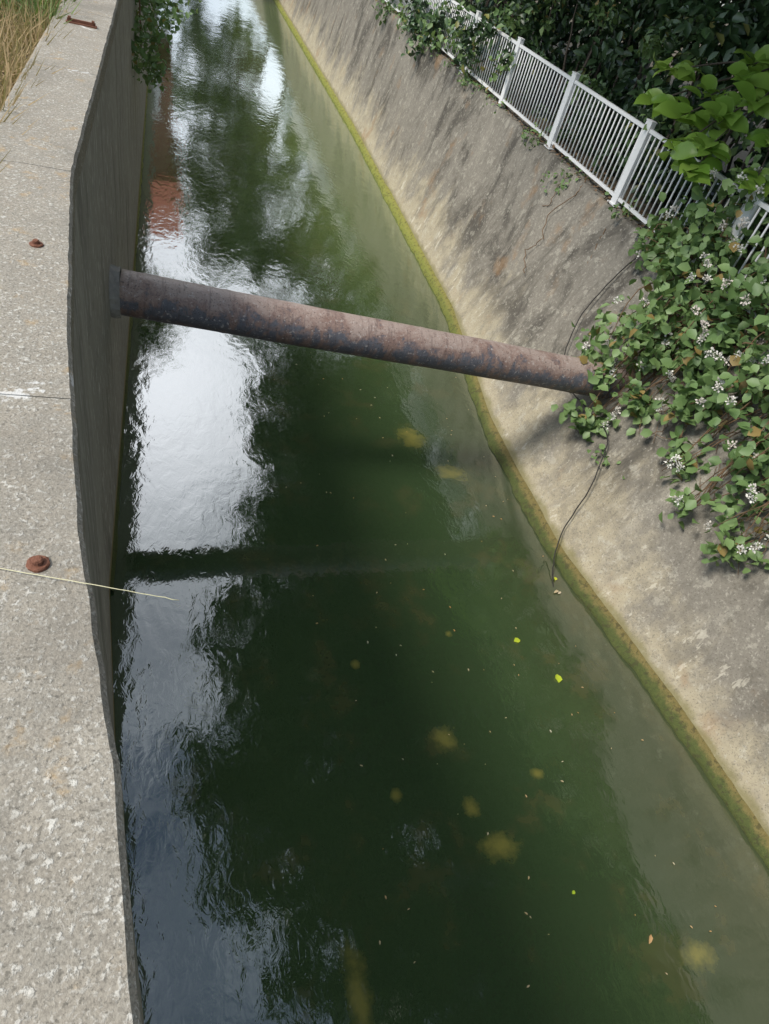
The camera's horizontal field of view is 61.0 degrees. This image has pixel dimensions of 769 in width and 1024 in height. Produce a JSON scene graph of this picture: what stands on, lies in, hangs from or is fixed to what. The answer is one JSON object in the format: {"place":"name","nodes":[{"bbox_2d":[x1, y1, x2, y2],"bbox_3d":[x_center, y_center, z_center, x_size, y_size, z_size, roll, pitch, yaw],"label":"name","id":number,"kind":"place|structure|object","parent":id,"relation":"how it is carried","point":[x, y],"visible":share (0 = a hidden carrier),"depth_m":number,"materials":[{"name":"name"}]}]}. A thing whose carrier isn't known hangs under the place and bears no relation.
{"place":"outdoors","nodes":[
{"label":"outdoors","id":0,"kind":"place"},
{"bbox_2d":[0,1,768,313],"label":"ground","id":1,"kind":"structure","parent":0,"point":[742,154],"depth_m":12.67,"materials":[{"name":"soil"}]},
{"bbox_2d":[0,0,79,171],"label":"dry grass","id":2,"kind":"structure","parent":1,"relation":"on","point":[11,68],"depth_m":5.22,"materials":[{"name":"beige plant"}]},
{"bbox_2d":[0,0,80,30],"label":"weeds","id":3,"kind":"object","parent":1,"relation":"on","point":[52,3],"visible":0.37,"depth_m":6.01,"materials":[{"name":"green plant"}]},
{"bbox_2d":[74,0,152,1023],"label":"canal wall","id":4,"kind":"structure","parent":1,"relation":"on","point":[106,202],"depth_m":5.68,"materials":[{"name":"concrete"}]},
{"bbox_2d":[0,0,141,1023],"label":"wall coping","id":5,"kind":"object","parent":4,"relation":"on","point":[67,952],"depth_m":1.70,"materials":[{"name":"concrete"}]},
{"bbox_2d":[29,239,43,247],"bbox_3d":[-1.618,-1.251,3.033,0.063,0.027,0.061,0,45,-19],"label":"rusted bolt","id":6,"kind":"object","parent":5,"relation":"on","point":[35,243],"visible":1,"depth_m":3.02,"materials":[{"name":"metal"}]},
{"bbox_2d":[26,555,49,572],"bbox_3d":[-0.961,0.138,1.810,0.062,0.027,0.060,0,45,-19],"label":"rusted bolt","id":7,"kind":"object","parent":5,"relation":"on","point":[37,563],"visible":1,"depth_m":1.80,"materials":[{"name":"metal"}]},
{"bbox_2d":[66,15,96,28],"bbox_3d":[-2.790,-4.512,6.010,0.260,0.050,0.070,0,45,-19],"label":"rusted iron bracket","id":8,"kind":"object","parent":5,"relation":"on","point":[92,24],"visible":1,"depth_m":6.00,"materials":[{"name":"brown metal"}]},
{"bbox_2d":[0,568,178,600],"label":"grass stem","id":9,"kind":"object","parent":5,"relation":"on","point":[88,583],"visible":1,"depth_m":1.79,"materials":[{"name":"plant"}]},
{"bbox_2d":[131,0,201,92],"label":"hanging plant","id":10,"kind":"object","parent":4,"relation":"attached to","point":[150,23],"depth_m":10.86,"materials":[{"name":"green plant"}]},
{"bbox_2d":[279,0,768,835],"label":"sloped concrete bank","id":11,"kind":"structure","parent":1,"relation":"on","point":[461,168],"depth_m":9.30,"materials":[{"name":"grey concrete"}]},
{"bbox_2d":[109,264,626,398],"bbox_3d":[0.201,-1.942,7.451,6.153,0.923,0.509,2,45,-17],"label":"rusty pipe","id":12,"kind":"object","parent":11,"relation":"on","point":[140,295],"visible":0.93,"depth_m":7.02,"materials":[{"name":"brown metal"}]},
{"bbox_2d":[274,0,768,868],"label":"algae fringe","id":13,"kind":"object","parent":11,"relation":"attached to","point":[682,726],"visible":0.85,"depth_m":7.94,"materials":[{"name":"green plant"}]},
{"bbox_2d":[523,173,625,273],"bbox_3d":[2.703,-4.370,10.192,0.612,1.440,2.209,0,45,-19],"label":"trailing vine","id":14,"kind":"object","parent":11,"relation":"attached to","point":[547,217],"visible":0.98,"depth_m":10.46,"materials":[{"name":"brown plant"}]},
{"bbox_2d":[385,0,768,326],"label":"white metal fence","id":15,"kind":"object","parent":11,"relation":"on","point":[632,164],"visible":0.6,"depth_m":10.01,"materials":[{"name":"metal"}]},
{"bbox_2d":[552,235,653,586],"bbox_3d":[2.614,-1.369,8.225,0.589,3.102,3.876,16,42,-2],"label":"hanging cable","id":16,"kind":"object","parent":11,"relation":"hanging from","point":[591,414],"visible":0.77,"depth_m":8.22,"materials":[{"name":"black rubber"}]},
{"bbox_2d":[372,0,768,331],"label":"creeper","id":17,"kind":"object","parent":1,"relation":"on","point":[438,19],"visible":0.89,"depth_m":13.30,"materials":[{"name":"green plant"}]},
{"bbox_2d":[424,0,768,272],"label":"hedge","id":18,"kind":"object","parent":1,"relation":"on","point":[604,67],"visible":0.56,"depth_m":10.52,"materials":[{"name":"green plant"}]},
{"bbox_2d":[596,13,644,118],"bbox_3d":[4.393,-11.002,10.801,5.587,7.920,6.642,17,42,-1],"label":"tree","id":19,"kind":"object","parent":1,"relation":"on","point":[626,48],"visible":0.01,"depth_m":13.32,"materials":[{"name":"green plant"}]},
{"bbox_2d":[607,9,654,121],"bbox_3d":[5.814,-12.126,10.155,15.269,11.060,9.500,0,45,-19],"label":"tree","id":20,"kind":"object","parent":1,"relation":"on","point":[647,67],"visible":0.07,"depth_m":13.07,"materials":[{"name":"green plant"}]},
{"bbox_2d":[551,147,768,573],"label":"flowering bush","id":21,"kind":"object","parent":1,"relation":"on","point":[672,247],"visible":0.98,"depth_m":7.16,"materials":[{"name":"green plant"}]},
{"bbox_2d":[634,44,768,196],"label":"broad leaf tree","id":22,"kind":"object","parent":1,"relation":"on","point":[724,111],"visible":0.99,"depth_m":7.27,"materials":[{"name":"green plant"}]},
{"bbox_2d":[110,0,768,1023],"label":"canal water","id":23,"kind":"structure","parent":0,"point":[292,820],"depth_m":6.41,"materials":[{"name":"green liquid"}]},
{"bbox_2d":[110,31,151,590],"bbox_3d":[-7.188,-13.699,19.954,0.056,0.126,40.680,0,45,-19],"label":"algae fringe","id":24,"kind":"object","parent":23,"relation":"on","point":[115,547],"visible":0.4,"depth_m":8.21,"materials":[{"name":"green plant"}]},
{"bbox_2d":[274,364,715,986],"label":"floating leaves","id":25,"kind":"object","parent":23,"relation":"on","point":[558,678],"visible":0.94,"depth_m":6.88,"materials":[{"name":"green plant"}]}
]}

